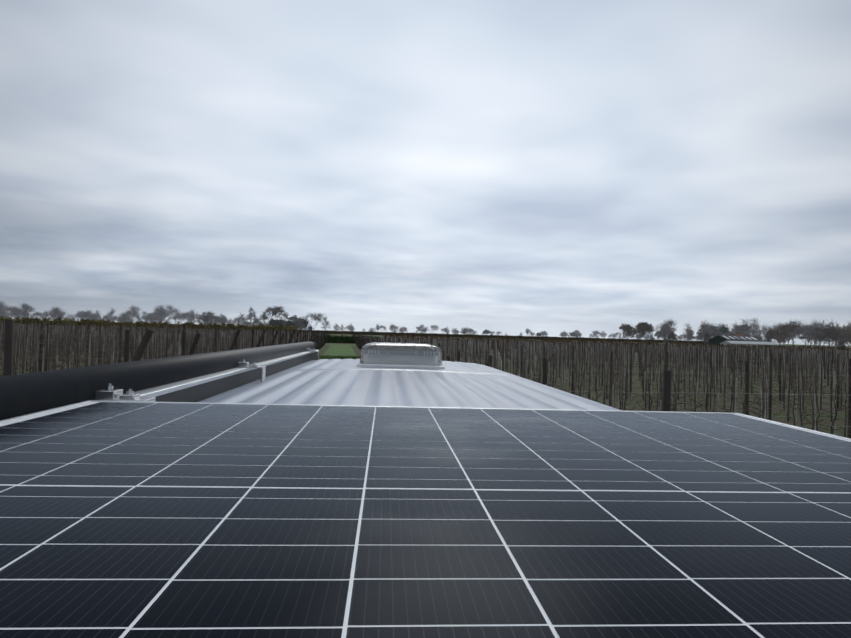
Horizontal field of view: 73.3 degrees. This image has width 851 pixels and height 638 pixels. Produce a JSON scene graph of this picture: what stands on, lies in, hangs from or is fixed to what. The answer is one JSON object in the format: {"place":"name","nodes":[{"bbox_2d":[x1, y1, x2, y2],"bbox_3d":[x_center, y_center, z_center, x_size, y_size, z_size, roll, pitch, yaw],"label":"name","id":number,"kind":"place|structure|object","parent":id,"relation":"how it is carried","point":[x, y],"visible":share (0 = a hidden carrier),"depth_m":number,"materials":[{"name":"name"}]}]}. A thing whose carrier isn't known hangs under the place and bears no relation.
{"place":"outdoors","nodes":[
{"label":"outdoors","id":0,"kind":"place"},
{"bbox_2d":[363,348,438,355],"bbox_3d":[-0.184,0.240,4.234,0.540,0.028,0.550,2,-1,-4],"label":"smoked roof light","id":1,"kind":"object","parent":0,"point":[404,351],"visible":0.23,"depth_m":3.97,"materials":[{"name":"grey plastic"}]},
{"bbox_2d":[197,359,622,410],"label":"vehicle roof","id":2,"kind":"structure","parent":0,"point":[350,382],"depth_m":2.42,"materials":[{"name":"white metal"}]},
{"bbox_2d":[155,352,316,401],"bbox_3d":[-0.913,0.320,2.934,0.050,0.130,5.460,2,-1,-4],"label":"roof side rail","id":3,"kind":"object","parent":2,"relation":"on","point":[200,392],"visible":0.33,"depth_m":2.44,"materials":[{"name":"black metal"}]},
{"bbox_2d":[134,350,318,396],"bbox_3d":[-0.902,0.247,2.936,0.068,0.016,5.480,2,-1,-4],"label":"awning rail","id":4,"kind":"object","parent":3,"relation":"on","point":[167,388],"visible":0.35,"depth_m":2.10,"materials":[{"name":"silver metal"}]},
{"bbox_2d":[92,349,319,401],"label":"awning clamps","id":5,"kind":"object","parent":4,"relation":"attached to","point":[110,395],"visible":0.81,"depth_m":1.42,"materials":[{"name":"silver metal"}]},
{"bbox_2d":[0,341,314,419],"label":"awning cassette","id":6,"kind":"object","parent":5,"relation":"attached to","point":[25,394],"visible":0.77,"depth_m":1.51,"materials":[{"name":"black metal"}]},
{"bbox_2d":[106,348,314,394],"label":"bolts","id":7,"kind":"object","parent":5,"relation":"attached to","point":[128,392],"visible":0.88,"depth_m":1.43,"materials":[{"name":"silver metal"}]},
{"bbox_2d":[356,363,444,368],"bbox_3d":[-0.187,0.336,4.232,0.624,0.012,0.634,2,-1,-4],"label":"roof light sealant","id":8,"kind":"object","parent":2,"relation":"on","point":[400,366],"visible":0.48,"depth_m":3.92,"materials":[{"name":"grey rubber"}]},
{"bbox_2d":[358,361,443,366],"bbox_3d":[-0.187,0.332,4.232,0.600,0.021,0.610,2,-1,-4],"label":"roof light flange","id":9,"kind":"object","parent":2,"relation":"on","point":[363,363],"visible":0.31,"depth_m":3.94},
{"bbox_2d":[364,354,437,364],"bbox_3d":[-0.186,0.288,4.233,0.520,0.067,0.530,2,-1,-4],"label":"rooflight frame","id":10,"kind":"object","parent":9,"relation":"on","point":[402,358],"depth_m":3.97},
{"bbox_2d":[360,342,441,364],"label":"roof light dome","id":11,"kind":"structure","parent":9,"relation":"on","point":[388,344],"depth_m":4.14,"materials":[{"name":"clear plastic"}]},
{"bbox_2d":[368,351,434,358],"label":"roof light ribs","id":12,"kind":"object","parent":11,"relation":"attached to","point":[415,358],"visible":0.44,"depth_m":3.96,"materials":[{"name":"grey plastic"}]},
{"bbox_2d":[0,333,850,436],"bbox_3d":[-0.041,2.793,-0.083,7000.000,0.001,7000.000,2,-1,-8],"label":"ground","id":13,"kind":"structure","parent":0,"point":[340,349],"depth_m":34.91,"materials":[{"name":"green plant"}]},
{"bbox_2d":[0,319,296,340],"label":"vine foliage","id":14,"kind":"object","parent":13,"relation":"on","point":[157,326],"visible":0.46,"depth_m":110.47,"materials":[{"name":"green plant"}]},
{"bbox_2d":[0,316,297,340],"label":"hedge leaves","id":15,"kind":"object","parent":13,"relation":"on","point":[28,319],"visible":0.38,"depth_m":110.51,"materials":[{"name":"green plant"}]},
{"bbox_2d":[317,355,359,359],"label":"track grass","id":16,"kind":"structure","parent":13,"relation":"on","point":[329,357],"depth_m":56.07,"materials":[{"name":"green plant"}]},
{"bbox_2d":[306,335,380,342],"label":"hedge leaves","id":17,"kind":"object","parent":13,"relation":"on","point":[345,338],"visible":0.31,"depth_m":134.79,"materials":[{"name":"green plant"}]},
{"bbox_2d":[314,336,378,343],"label":"hedge","id":18,"kind":"object","parent":13,"relation":"on","point":[347,339],"visible":0.23,"depth_m":134.50,"materials":[{"name":"green plant"}]},
{"bbox_2d":[0,308,825,346],"bbox_3d":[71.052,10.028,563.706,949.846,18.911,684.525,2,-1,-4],"label":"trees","id":19,"kind":"object","parent":13,"relation":"on","point":[664,337],"visible":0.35,"depth_m":338.77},
{"bbox_2d":[0,301,850,343],"bbox_3d":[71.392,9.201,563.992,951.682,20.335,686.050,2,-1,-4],"label":"trees","id":20,"kind":"object","parent":19,"relation":"attached to","point":[18,311],"visible":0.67,"depth_m":411.67,"materials":[{"name":"green plant"}]},
{"bbox_2d":[0,317,850,437],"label":"vineyard rows","id":21,"kind":"object","parent":13,"relation":"on","point":[54,337],"visible":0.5,"depth_m":27.76,"materials":[{"name":"brown plant"}]},
{"bbox_2d":[0,320,850,438],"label":"orchard posts","id":22,"kind":"object","parent":13,"relation":"on","point":[138,355],"visible":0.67,"depth_m":24.60,"materials":[{"name":"brown wood"}]},
{"bbox_2d":[0,323,850,426],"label":"orchard wires","id":23,"kind":"object","parent":22,"relation":"attached to","point":[508,357],"visible":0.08,"depth_m":26.74,"materials":[{"name":"grey"}]},
{"bbox_2d":[1,323,850,436],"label":"vine trunks","id":24,"kind":"object","parent":13,"relation":"on","point":[500,341],"visible":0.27,"depth_m":41.06,"materials":[{"name":"brown wood"}]},
{"bbox_2d":[267,317,729,339],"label":"trees","id":25,"kind":"object","parent":13,"relation":"on","point":[721,326],"visible":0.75,"depth_m":334.63,"materials":[{"name":"green plant"}]},
{"bbox_2d":[298,329,707,343],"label":"field hedge","id":26,"kind":"object","parent":13,"relation":"on","point":[480,336],"visible":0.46,"depth_m":575.79,"materials":[{"name":"green plant"}]},
{"bbox_2d":[383,334,848,355],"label":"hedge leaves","id":27,"kind":"object","parent":13,"relation":"on","point":[569,340],"visible":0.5,"depth_m":125.11,"materials":[{"name":"green plant"}]},
{"bbox_2d":[386,336,849,355],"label":"vine foliage","id":28,"kind":"object","parent":13,"relation":"on","point":[424,339],"visible":0.23,"depth_m":122.77,"materials":[{"name":"green plant"}]},
{"bbox_2d":[709,335,760,344],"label":"green barn walls","id":29,"kind":"structure","parent":13,"relation":"on","point":[718,339],"depth_m":258.32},
{"bbox_2d":[709,335,762,341],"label":"building roof","id":30,"kind":"structure","parent":29,"relation":"on","point":[745,339],"depth_m":258.40,"materials":[{"name":"grey metal"}]},
{"bbox_2d":[723,336,756,339],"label":"green barn rooflights","id":31,"kind":"object","parent":30,"relation":"in","point":[738,338],"visible":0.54,"depth_m":258.71,"materials":[{"name":"white"}]},
{"bbox_2d":[626,331,850,347],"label":"trunks","id":32,"kind":"object","parent":13,"relation":"on","point":[768,337],"visible":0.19,"depth_m":276.17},
{"bbox_2d":[619,319,850,347],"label":"trees","id":33,"kind":"object","parent":32,"relation":"attached to","point":[843,337],"visible":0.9,"depth_m":287.29,"materials":[{"name":"green plant"}]},
{"bbox_2d":[0,0,850,345],"label":"sky","id":34,"kind":"structure","parent":0,"point":[510,167],"materials":[{"name":"grey"}]},
{"bbox_2d":[720,341,777,345],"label":"shed walls","id":35,"kind":"structure","parent":0,"point":[725,343],"depth_m":234.78,"materials":[{"name":"grey metal"}]},
{"bbox_2d":[721,341,778,344],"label":"shed roof","id":36,"kind":"structure","parent":35,"relation":"on","point":[753,342],"depth_m":236.41,"materials":[{"name":"grey metal"}]},
{"bbox_3d":[-0.187,1.585,3.696,2.000,1.880,8.400,2,-1,-4],"label":"van","id":37,"kind":"object","parent":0,"visible":0},
{"bbox_2d":[0,400,850,440],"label":"solar panel frame","id":38,"kind":"object","parent":37,"relation":"on","point":[70,405],"visible":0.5,"depth_m":1.34,"materials":[{"name":"silver metal"}]},
{"bbox_2d":[0,402,850,637],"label":"solar cell gridlines","id":39,"kind":"object","parent":38,"relation":"in","point":[344,626],"visible":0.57,"depth_m":0.56,"materials":[{"name":"silver metal"}]},
{"bbox_2d":[0,402,850,637],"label":"solar panel cells","id":40,"kind":"object","parent":39,"relation":"on","point":[124,603],"visible":1,"depth_m":0.53,"materials":[{"name":"glass"}]}
]}

